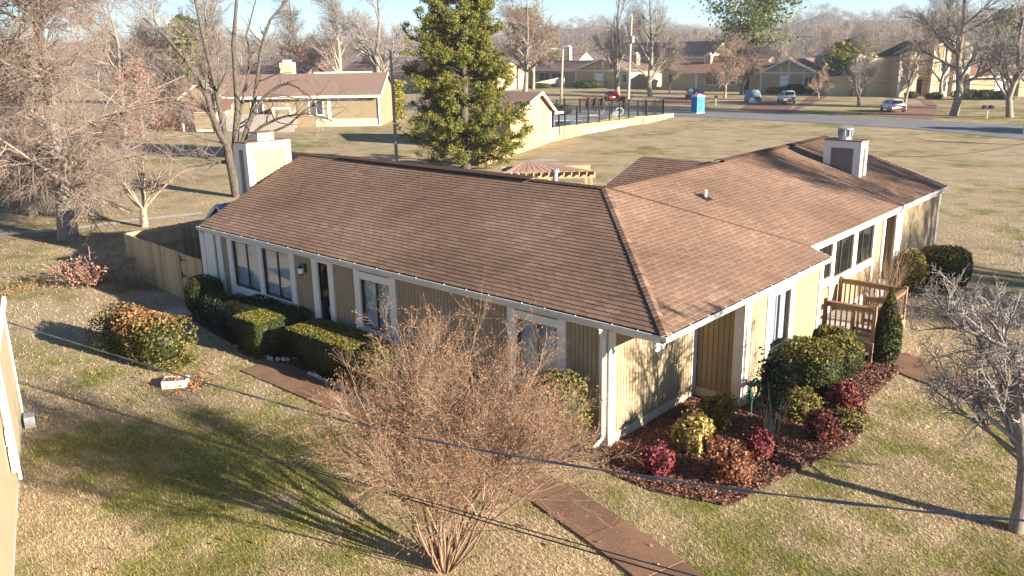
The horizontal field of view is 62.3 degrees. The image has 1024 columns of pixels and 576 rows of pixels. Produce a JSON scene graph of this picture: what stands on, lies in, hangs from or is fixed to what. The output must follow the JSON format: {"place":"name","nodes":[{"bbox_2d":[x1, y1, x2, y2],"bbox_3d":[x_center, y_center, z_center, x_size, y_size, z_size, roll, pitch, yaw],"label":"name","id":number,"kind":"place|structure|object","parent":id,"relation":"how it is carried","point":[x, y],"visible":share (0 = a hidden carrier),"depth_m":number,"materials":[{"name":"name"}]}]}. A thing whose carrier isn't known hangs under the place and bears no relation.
{"place":"outdoors","nodes":[
{"label":"outdoors","id":0,"kind":"place"},
{"bbox_2d":[0,212,202,234],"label":"path","id":1,"kind":"structure","parent":0,"point":[54,230],"depth_m":42.38,"materials":[{"name":"concrete"}]},
{"bbox_2d":[241,360,704,575],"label":"path","id":2,"kind":"structure","parent":0,"point":[287,377],"depth_m":15.43,"materials":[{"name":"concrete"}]},
{"bbox_2d":[1,13,1016,79],"bbox_3d":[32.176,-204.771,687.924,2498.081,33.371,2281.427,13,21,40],"label":"hills","id":3,"kind":"structure","parent":0,"point":[513,59],"depth_m":586.28,"materials":[{"name":"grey plant"}]},
{"bbox_2d":[0,62,1023,575],"bbox_3d":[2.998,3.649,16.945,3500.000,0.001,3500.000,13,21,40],"label":"ground","id":4,"kind":"structure","parent":0,"point":[980,170],"depth_m":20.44,"materials":[{"name":"beige plant"}]},
{"bbox_2d":[0,295,22,575],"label":"neighbour house","id":5,"kind":"structure","parent":4,"relation":"on","point":[11,408],"depth_m":15.45,"materials":[{"name":"wood"}]},
{"bbox_2d":[15,381,674,575],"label":"telephone wire","id":6,"kind":"object","parent":5,"relation":"attached to","point":[384,492],"visible":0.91,"depth_m":11.49,"materials":[{"name":"black metal"}]},
{"bbox_2d":[16,380,695,575],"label":"telephone wire","id":7,"kind":"object","parent":5,"relation":"attached to","point":[398,493],"visible":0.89,"depth_m":11.17,"materials":[{"name":"black metal"}]},
{"bbox_2d":[0,93,141,225],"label":"weeping tree","id":8,"kind":"object","parent":4,"relation":"on","point":[31,207],"visible":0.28,"depth_m":43.25,"materials":[{"name":"brown plant"}]},
{"bbox_2d":[42,246,138,288],"bbox_3d":[-15.487,-0.678,31.181,3.358,1.341,2.746,-3,16,-8],"label":"dry bush","id":9,"kind":"object","parent":4,"relation":"on","point":[94,274],"visible":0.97,"depth_m":31.09,"materials":[{"name":"brown plant"}]},
{"bbox_2d":[0,0,217,249],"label":"shade tree","id":10,"kind":"object","parent":4,"relation":"on","point":[59,170],"visible":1,"depth_m":35.96,"materials":[{"name":"grey plant"}]},
{"bbox_2d":[63,0,172,132],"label":"bare tree","id":11,"kind":"object","parent":4,"relation":"on","point":[108,47],"visible":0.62,"depth_m":88.75,"materials":[{"name":"brown plant"}]},
{"bbox_2d":[104,259,156,290],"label":"dry bush","id":12,"kind":"object","parent":4,"relation":"on","point":[128,281],"visible":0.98,"depth_m":30.73,"materials":[{"name":"plant"}]},
{"bbox_2d":[112,55,171,139],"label":"beech tree","id":13,"kind":"object","parent":4,"relation":"on","point":[136,72],"visible":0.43,"depth_m":82.29,"materials":[{"name":"brown plant"}]},
{"bbox_2d":[84,299,201,372],"bbox_3d":[-10.394,1.249,23.625,4.382,1.483,1.491,8,18,29],"label":"nandina hedge","id":14,"kind":"object","parent":4,"relation":"on","point":[135,332],"visible":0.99,"depth_m":22.95,"materials":[{"name":"green plant"}]},
{"bbox_2d":[99,139,194,227],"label":"bare tree","id":15,"kind":"object","parent":4,"relation":"on","point":[145,205],"visible":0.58,"depth_m":41.35,"materials":[{"name":"grey plant"}]},
{"bbox_2d":[110,0,194,114],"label":"bare tree","id":16,"kind":"object","parent":4,"relation":"on","point":[159,65],"visible":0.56,"depth_m":90.49,"materials":[{"name":"brown plant"}]},
{"bbox_2d":[123,220,204,297],"bbox_3d":[-10.802,-1.289,32.143,6.507,1.675,5.338,13,21,40],"label":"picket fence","id":17,"kind":"object","parent":4,"relation":"on","point":[162,247],"visible":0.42,"depth_m":31.70,"materials":[{"name":"brown wood"}]},
{"bbox_2d":[179,253,203,296],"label":"fence gate","id":18,"kind":"structure","parent":17,"relation":"attached to","point":[191,266],"depth_m":28.65,"materials":[{"name":"brown wood"}]},
{"bbox_2d":[161,375,189,388],"bbox_3d":[-8.606,2.387,21.695,0.600,0.243,0.400,-3,16,-6],"label":"planter box","id":19,"kind":"object","parent":4,"relation":"on","point":[172,382],"visible":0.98,"depth_m":21.53,"materials":[{"name":"white concrete"}]},
{"bbox_2d":[154,14,231,76],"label":"evergreen tree","id":20,"kind":"object","parent":4,"relation":"on","point":[187,44],"visible":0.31,"depth_m":133.06,"materials":[{"name":"green plant"}]},
{"bbox_2d":[155,0,246,133],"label":"bare tree","id":21,"kind":"object","parent":4,"relation":"on","point":[214,41],"visible":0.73,"depth_m":85.78,"materials":[{"name":"brown plant"}]},
{"bbox_2d":[179,98,233,131],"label":"house","id":22,"kind":"structure","parent":4,"relation":"on","point":[226,106],"depth_m":91.43,"materials":[{"name":"beige paint"}]},
{"bbox_2d":[187,315,294,362],"bbox_3d":[-8.023,1.386,25.510,6.150,0.001,1.520,13,21,40],"label":"planting bed","id":23,"kind":"object","parent":4,"relation":"on","point":[214,329],"visible":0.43,"depth_m":25.78,"materials":[{"name":"soil"}]},
{"bbox_2d":[183,274,223,318],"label":"hedge shrub","id":24,"kind":"object","parent":23,"relation":"on","point":[197,289],"visible":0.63,"depth_m":26.76,"materials":[{"name":"green plant"}]},
{"bbox_2d":[198,291,245,328],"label":"hedge shrub","id":25,"kind":"object","parent":23,"relation":"on","point":[209,308],"visible":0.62,"depth_m":25.87,"materials":[{"name":"green plant"}]},
{"bbox_2d":[233,308,288,359],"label":"clipped hedge","id":26,"kind":"object","parent":23,"relation":"on","point":[252,336],"visible":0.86,"depth_m":23.45,"materials":[{"name":"green plant"}]},
{"bbox_2d":[217,294,314,356],"bbox_3d":[-7.135,1.038,24.731,3.037,1.143,1.670,13,21,40],"label":"clipped hedge","id":27,"kind":"object","parent":23,"relation":"on","point":[294,314],"visible":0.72,"depth_m":24.38,"materials":[{"name":"green plant"}]},
{"bbox_2d":[111,0,375,197],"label":"bare tree","id":28,"kind":"object","parent":4,"relation":"on","point":[221,131],"visible":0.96,"depth_m":49.47,"materials":[{"name":"grey plant"}]},
{"bbox_2d":[225,114,296,131],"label":"slat fence","id":29,"kind":"object","parent":4,"relation":"on","point":[260,117],"visible":0.54,"depth_m":89.73,"materials":[{"name":"beige wood"}]},
{"bbox_2d":[148,60,394,128],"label":"ranch house","id":30,"kind":"structure","parent":4,"relation":"on","point":[373,86],"depth_m":94.50,"materials":[{"name":"brown"}]},
{"bbox_2d":[226,65,324,74],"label":"ranch house","id":31,"kind":"structure","parent":4,"relation":"on","point":[300,69],"depth_m":144.33,"materials":[{"name":"brown"}]},
{"bbox_2d":[263,0,328,64],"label":"bare tree","id":32,"kind":"object","parent":4,"relation":"on","point":[292,30],"visible":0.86,"depth_m":172.16,"materials":[{"name":"grey plant"}]},
{"bbox_2d":[0,196,658,575],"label":"leaf litter","id":33,"kind":"object","parent":4,"relation":"on","point":[14,288],"visible":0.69,"depth_m":21.57,"materials":[{"name":"brown plant"}]},
{"bbox_2d":[307,0,366,71],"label":"bare tree","id":34,"kind":"object","parent":4,"relation":"on","point":[336,53],"visible":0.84,"depth_m":168.73,"materials":[{"name":"grey plant"}]},
{"bbox_2d":[327,0,423,72],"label":"bare tree","id":35,"kind":"object","parent":4,"relation":"on","point":[373,56],"visible":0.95,"depth_m":132.35,"materials":[{"name":"grey plant"}]},
{"bbox_2d":[389,50,397,160],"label":"wooden pole","id":36,"kind":"object","parent":4,"relation":"on","point":[393,111],"visible":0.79,"depth_m":62.08,"materials":[{"name":"brown wood"}]},
{"bbox_2d":[394,79,406,118],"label":"ivy column","id":37,"kind":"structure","parent":4,"relation":"on","point":[399,99],"depth_m":102.06,"materials":[{"name":"yellow plant"}]},
{"bbox_2d":[342,54,523,90],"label":"ranch house","id":38,"kind":"structure","parent":4,"relation":"on","point":[397,75],"depth_m":176.29,"materials":[{"name":"brown"}]},
{"bbox_2d":[245,265,643,574],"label":"crape myrtle","id":39,"kind":"object","parent":4,"relation":"on","point":[428,421],"visible":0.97,"depth_m":12.85,"materials":[{"name":"beige plant"}]},
{"bbox_2d":[317,373,604,463],"bbox_3d":[-1.683,2.816,20.071,8.500,0.001,1.550,13,21,40],"label":"planting bed","id":40,"kind":"object","parent":4,"relation":"on","point":[574,451],"visible":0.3,"depth_m":18.10,"materials":[{"name":"soil"}]},
{"bbox_2d":[285,318,384,387],"bbox_3d":[-4.667,1.668,22.371,2.962,1.140,1.294,13,21,40],"label":"clipped hedge","id":41,"kind":"object","parent":40,"relation":"on","point":[311,342],"visible":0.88,"depth_m":21.96,"materials":[{"name":"green plant"}]},
{"bbox_2d":[349,342,400,396],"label":"hedge shrub","id":42,"kind":"object","parent":40,"relation":"on","point":[377,347],"visible":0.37,"depth_m":20.70,"materials":[{"name":"green plant"}]},
{"bbox_2d":[407,362,483,417],"bbox_3d":[-1.597,2.340,19.978,2.392,1.045,1.180,13,21,40],"label":"hedge shrub","id":43,"kind":"object","parent":40,"relation":"on","point":[454,387],"visible":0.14,"depth_m":19.45,"materials":[{"name":"green plant"}]},
{"bbox_2d":[514,368,592,447],"bbox_3d":[0.822,2.552,17.788,1.501,1.752,1.759,-9,18,-25],"label":"hedge shrub","id":44,"kind":"object","parent":40,"relation":"on","point":[557,376],"visible":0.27,"depth_m":17.35,"materials":[{"name":"green plant"}]},
{"bbox_2d":[392,0,536,168],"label":"cedar tree","id":45,"kind":"object","parent":4,"relation":"on","point":[465,26],"visible":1,"depth_m":55.34,"materials":[{"name":"green plant"}]},
{"bbox_2d":[424,91,563,146],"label":"pool house","id":46,"kind":"structure","parent":4,"relation":"on","point":[540,118],"depth_m":72.83,"materials":[{"name":"beige wood"}]},
{"bbox_2d":[5,1,1019,85],"bbox_3d":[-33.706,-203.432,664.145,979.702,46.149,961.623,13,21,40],"label":"woodland","id":47,"kind":"object","parent":4,"relation":"on","point":[712,32],"visible":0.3,"depth_m":515.50,"materials":[{"name":"brown plant"}]},
{"bbox_2d":[489,0,565,91],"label":"bare tree","id":48,"kind":"object","parent":4,"relation":"on","point":[518,31],"visible":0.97,"depth_m":157.78,"materials":[{"name":"grey plant"}]},
{"bbox_2d":[504,0,562,89],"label":"bare tree","id":49,"kind":"object","parent":4,"relation":"on","point":[544,52],"visible":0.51,"depth_m":164.53,"materials":[{"name":"brown plant"}]},
{"bbox_2d":[502,160,606,184],"bbox_3d":[2.072,-4.447,40.207,5.100,2.880,3.039,-1,16,0],"label":"pergola","id":50,"kind":"object","parent":4,"relation":"on","point":[565,171],"visible":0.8,"depth_m":39.08,"materials":[{"name":"brown wood"}]},
{"bbox_2d":[195,127,947,449],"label":"house","id":51,"kind":"structure","parent":4,"relation":"on","point":[653,287],"depth_m":22.23,"materials":[{"name":"wood"}]},
{"bbox_2d":[232,241,260,291],"bbox_3d":[-8.127,-0.696,26.239,1.460,1.470,0.170,13,21,40],"label":"window","id":52,"kind":"structure","parent":51,"relation":"in","point":[248,269],"depth_m":26.32,"materials":[{"name":"grey glass"}]},
{"bbox_2d":[262,248,292,301],"bbox_3d":[-6.879,-0.416,25.173,1.450,1.470,0.170,13,21,40],"label":"window","id":53,"kind":"structure","parent":51,"relation":"in","point":[278,268],"depth_m":25.25,"materials":[{"name":"glass"}]},
{"bbox_2d":[319,263,330,320],"bbox_3d":[-5.191,0.427,23.779,0.490,2.350,0.140,13,21,40],"label":"door","id":54,"kind":"structure","parent":51,"relation":"in","point":[323,267],"depth_m":23.72,"materials":[{"name":"black glass"}]},
{"bbox_2d":[361,279,391,334],"bbox_3d":[-3.490,0.470,22.313,1.210,1.350,0.170,13,21,40],"label":"window","id":55,"kind":"structure","parent":51,"relation":"in","point":[374,291],"depth_m":22.39,"materials":[{"name":"glass"}]},
{"bbox_2d":[517,318,556,378],"bbox_3d":[0.624,1.389,18.796,1.190,1.360,0.170,13,21,40],"label":"window","id":56,"kind":"structure","parent":51,"relation":"in","point":[543,331],"depth_m":18.83,"materials":[{"name":"grey glass"}]},
{"bbox_2d":[770,289,790,348],"bbox_3d":[6.454,0.735,20.606,0.112,1.320,1.030,13,21,40],"label":"window","id":57,"kind":"structure","parent":51,"relation":"in","point":[777,325],"depth_m":20.72,"materials":[{"name":"glass"}]},
{"bbox_2d":[834,234,852,276],"bbox_3d":[9.674,-0.988,24.864,0.060,1.150,1.410,13,21,40],"label":"window","id":58,"kind":"structure","parent":51,"relation":"in","point":[844,246],"depth_m":24.95,"materials":[{"name":"grey glass"}]},
{"bbox_2d":[856,224,873,264],"bbox_3d":[10.796,-1.355,26.080,0.060,1.150,1.400,13,21,40],"label":"window","id":59,"kind":"structure","parent":51,"relation":"in","point":[864,245],"depth_m":26.17,"materials":[{"name":"black glass"}]},
{"bbox_2d":[479,114,668,165],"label":"pool wall","id":60,"kind":"structure","parent":4,"relation":"on","point":[540,137],"depth_m":78.21,"materials":[{"name":"beige paint"}]},
{"bbox_2d":[556,110,673,134],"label":"pool deck","id":61,"kind":"structure","parent":4,"relation":"on","point":[606,127],"depth_m":93.95,"materials":[{"name":"concrete"}]},
{"bbox_2d":[552,98,663,127],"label":"pool railing","id":62,"kind":"object","parent":61,"relation":"on","point":[655,110],"visible":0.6,"depth_m":86.60,"materials":[{"name":"black metal"}]},
{"bbox_2d":[589,0,648,94],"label":"bare tree","id":63,"kind":"object","parent":4,"relation":"on","point":[610,39],"visible":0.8,"depth_m":138.25,"materials":[{"name":"grey plant"}]},
{"bbox_2d":[608,0,694,96],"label":"bare tree","id":64,"kind":"object","parent":4,"relation":"on","point":[650,76],"visible":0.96,"depth_m":134.27,"materials":[{"name":"beige plant"}]},
{"bbox_2d":[703,39,748,98],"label":"bare tree","id":65,"kind":"object","parent":4,"relation":"on","point":[736,72],"visible":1,"depth_m":128.05,"materials":[{"name":"brown plant"}]},
{"bbox_2d":[715,31,771,94],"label":"bare tree","id":66,"kind":"object","parent":4,"relation":"on","point":[751,68],"visible":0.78,"depth_m":135.83,"materials":[{"name":"brown plant"}]},
{"bbox_2d":[601,355,903,505],"bbox_3d":[6.107,2.831,19.509,3.900,0.001,9.850,13,21,40],"label":"planting bed","id":67,"kind":"object","parent":4,"relation":"on","point":[797,468],"visible":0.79,"depth_m":17.66,"materials":[{"name":"brown wood"}]},
{"bbox_2d":[640,439,679,477],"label":"red shrub","id":68,"kind":"object","parent":67,"relation":"on","point":[659,460],"visible":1,"depth_m":16.52,"materials":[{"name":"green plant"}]},
{"bbox_2d":[666,407,715,457],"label":"yellow shrub","id":69,"kind":"object","parent":67,"relation":"on","point":[692,432],"visible":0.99,"depth_m":17.41,"materials":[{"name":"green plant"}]},
{"bbox_2d":[696,391,741,431],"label":"shrub","id":70,"kind":"object","parent":67,"relation":"on","point":[719,409],"visible":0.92,"depth_m":18.55,"materials":[{"name":"green plant"}]},
{"bbox_2d":[701,435,754,486],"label":"red shrub","id":71,"kind":"object","parent":67,"relation":"on","point":[727,463],"visible":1,"depth_m":16.24,"materials":[{"name":"orange plant"}]},
{"bbox_2d":[743,426,778,460],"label":"red shrub","id":72,"kind":"object","parent":67,"relation":"on","point":[761,443],"visible":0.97,"depth_m":16.98,"materials":[{"name":"red plant"}]},
{"bbox_2d":[750,317,800,436],"bbox_3d":[5.601,1.868,18.040,1.012,2.746,1.010,4,17,16],"label":"holly shrub","id":73,"kind":"object","parent":67,"relation":"on","point":[776,381],"visible":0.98,"depth_m":17.99,"materials":[{"name":"green plant"}]},
{"bbox_2d":[780,385,828,421],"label":"yellow shrub","id":74,"kind":"object","parent":67,"relation":"on","point":[804,401],"visible":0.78,"depth_m":18.95,"materials":[{"name":"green plant"}]},
{"bbox_2d":[778,335,844,397],"bbox_3d":[7.116,1.894,20.347,1.578,1.396,1.313,13,21,40],"label":"clipped bush","id":75,"kind":"object","parent":67,"relation":"on","point":[819,367],"visible":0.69,"depth_m":19.85,"materials":[{"name":"green plant"}]},
{"bbox_2d":[802,408,840,443],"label":"red shrub","id":76,"kind":"object","parent":67,"relation":"on","point":[820,425],"visible":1,"depth_m":17.88,"materials":[{"name":"red plant"}]},
{"bbox_2d":[813,324,857,338],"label":"clipped bush","id":77,"kind":"object","parent":67,"relation":"on","point":[825,330],"visible":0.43,"depth_m":22.20,"materials":[{"name":"green plant"}]},
{"bbox_2d":[823,379,863,410],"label":"red shrub","id":78,"kind":"object","parent":67,"relation":"on","point":[846,395],"visible":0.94,"depth_m":19.33,"materials":[{"name":"red plant"}]},
{"bbox_2d":[823,334,865,377],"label":"clipped bush","id":79,"kind":"object","parent":67,"relation":"on","point":[853,348],"visible":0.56,"depth_m":21.16,"materials":[{"name":"green plant"}]},
{"bbox_2d":[829,406,869,432],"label":"ground shrub","id":80,"kind":"object","parent":67,"relation":"on","point":[846,418],"visible":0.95,"depth_m":18.55,"materials":[{"name":"green plant"}]},
{"bbox_2d":[873,285,903,363],"bbox_3d":[9.833,0.938,22.165,0.794,2.116,0.793,13,21,40],"label":"arborvitae","id":81,"kind":"object","parent":67,"relation":"on","point":[889,334],"visible":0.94,"depth_m":21.96,"materials":[{"name":"green plant"}]},
{"bbox_2d":[688,0,816,60],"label":"evergreen tree","id":82,"kind":"object","parent":4,"relation":"on","point":[755,22],"visible":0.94,"depth_m":161.40,"materials":[{"name":"green plant"}]},
{"bbox_2d":[762,17,797,61],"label":"bare tree","id":83,"kind":"object","parent":4,"relation":"on","point":[776,55],"visible":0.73,"depth_m":182.81,"materials":[{"name":"grey plant"}]},
{"bbox_2d":[816,37,878,74],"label":"evergreen tree","id":84,"kind":"object","parent":4,"relation":"on","point":[844,55],"visible":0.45,"depth_m":138.64,"materials":[{"name":"green plant"}]},
{"bbox_2d":[840,23,883,106],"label":"bare tree","id":85,"kind":"object","parent":4,"relation":"on","point":[859,75],"visible":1,"depth_m":107.46,"materials":[{"name":"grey plant"}]},
{"bbox_2d":[819,276,907,362],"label":"deck","id":86,"kind":"structure","parent":4,"relation":"on","point":[860,321],"depth_m":23.17,"materials":[{"name":"brown wood"}]},
{"bbox_2d":[848,15,893,55],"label":"bare tree","id":87,"kind":"object","parent":4,"relation":"on","point":[881,47],"visible":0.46,"depth_m":171.98,"materials":[{"name":"brown plant"}]},
{"bbox_2d":[859,239,915,306],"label":"bare shrub","id":88,"kind":"object","parent":4,"relation":"on","point":[890,274],"visible":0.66,"depth_m":26.50,"materials":[{"name":"brown plant"}]},
{"bbox_2d":[820,40,972,96],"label":"two storey house","id":89,"kind":"structure","parent":4,"relation":"on","point":[876,87],"depth_m":127.01,"materials":[{"name":"beige wood"}]},
{"bbox_2d":[894,247,929,292],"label":"yellow shrub","id":90,"kind":"object","parent":4,"relation":"on","point":[920,269],"visible":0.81,"depth_m":27.99,"materials":[{"name":"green plant"}]},
{"bbox_2d":[893,21,942,102],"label":"bare tree","id":91,"kind":"object","parent":4,"relation":"on","point":[911,76],"visible":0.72,"depth_m":112.94,"materials":[{"name":"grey plant"}]},
{"bbox_2d":[919,244,973,292],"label":"clipped bush","id":92,"kind":"object","parent":4,"relation":"on","point":[954,261],"visible":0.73,"depth_m":28.11,"materials":[{"name":"green plant"}]},
{"bbox_2d":[921,0,976,97],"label":"bare tree","id":93,"kind":"object","parent":4,"relation":"on","point":[942,79],"visible":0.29,"depth_m":121.02,"materials":[{"name":"brown plant"}]},
{"bbox_2d":[888,223,1023,533],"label":"bare tree","id":94,"kind":"object","parent":4,"relation":"on","point":[1013,360],"visible":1,"depth_m":15.18,"materials":[{"name":"grey plant"}]},
{"bbox_2d":[891,0,1023,115],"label":"bare tree","id":95,"kind":"object","parent":4,"relation":"on","point":[957,35],"visible":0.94,"depth_m":91.73,"materials":[{"name":"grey plant"}]},
{"bbox_2d":[968,0,1023,117],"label":"bare tree","id":96,"kind":"object","parent":4,"relation":"on","point":[1017,72],"visible":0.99,"depth_m":88.48,"materials":[{"name":"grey plant"}]},
{"bbox_2d":[977,8,1018,62],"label":"bare tree","id":97,"kind":"object","parent":4,"relation":"on","point":[1005,24],"visible":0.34,"depth_m":207.89,"materials":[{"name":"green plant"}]},
{"bbox_2d":[0,0,1023,46],"label":"sky","id":98,"kind":"structure","parent":0,"point":[681,9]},
{"bbox_2d":[7,322,1023,521],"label":"service drop","id":99,"kind":"object","parent":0,"point":[800,497],"visible":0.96,"depth_m":9.47,"materials":[{"name":"metal"}]},
{"bbox_2d":[553,45,594,59],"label":"ranch house","id":100,"kind":"structure","parent":0,"point":[568,52],"depth_m":249.12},
{"bbox_2d":[519,52,661,87],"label":"ranch house","id":101,"kind":"structure","parent":0,"point":[578,70],"depth_m":171.01,"materials":[{"name":"beige brick"}]},
{"bbox_2d":[621,41,725,67],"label":"ranch house","id":102,"kind":"structure","parent":0,"point":[704,48],"depth_m":213.69,"materials":[{"name":"brown wood"}]},
{"bbox_2d":[402,103,1023,138],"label":"road","id":103,"kind":"structure","parent":0,"point":[1002,130],"depth_m":87.97,"materials":[{"name":"grey asphalt"}]},
{"bbox_2d":[659,53,829,92],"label":"ranch house","id":104,"kind":"structure","parent":0,"point":[780,73],"depth_m":147.94,"materials":[{"name":"brown brick"}]},
{"bbox_2d":[740,100,793,111],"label":"driveway","id":105,"kind":"structure","parent":0,"point":[771,105],"depth_m":111.79,"materials":[{"name":"concrete"}]},
{"bbox_2d":[873,105,937,119],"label":"driveway","id":106,"kind":"structure","parent":0,"point":[920,112],"depth_m":98.18,"materials":[{"name":"concrete"}]},
{"bbox_2d":[880,99,906,111],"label":"white car","id":107,"kind":"object","parent":106,"relation":"on","point":[889,105],"visible":1,"depth_m":99.20,"materials":[{"name":"paint"}]},
{"bbox_2d":[873,352,1013,412],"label":"path","id":108,"kind":"structure","parent":0,"point":[907,362],"depth_m":21.74,"materials":[{"name":"concrete"}]},
{"bbox_2d":[967,63,1023,95],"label":"ranch house","id":109,"kind":"structure","parent":0,"point":[995,87],"depth_m":123.57,"materials":[{"name":"beige paint"}]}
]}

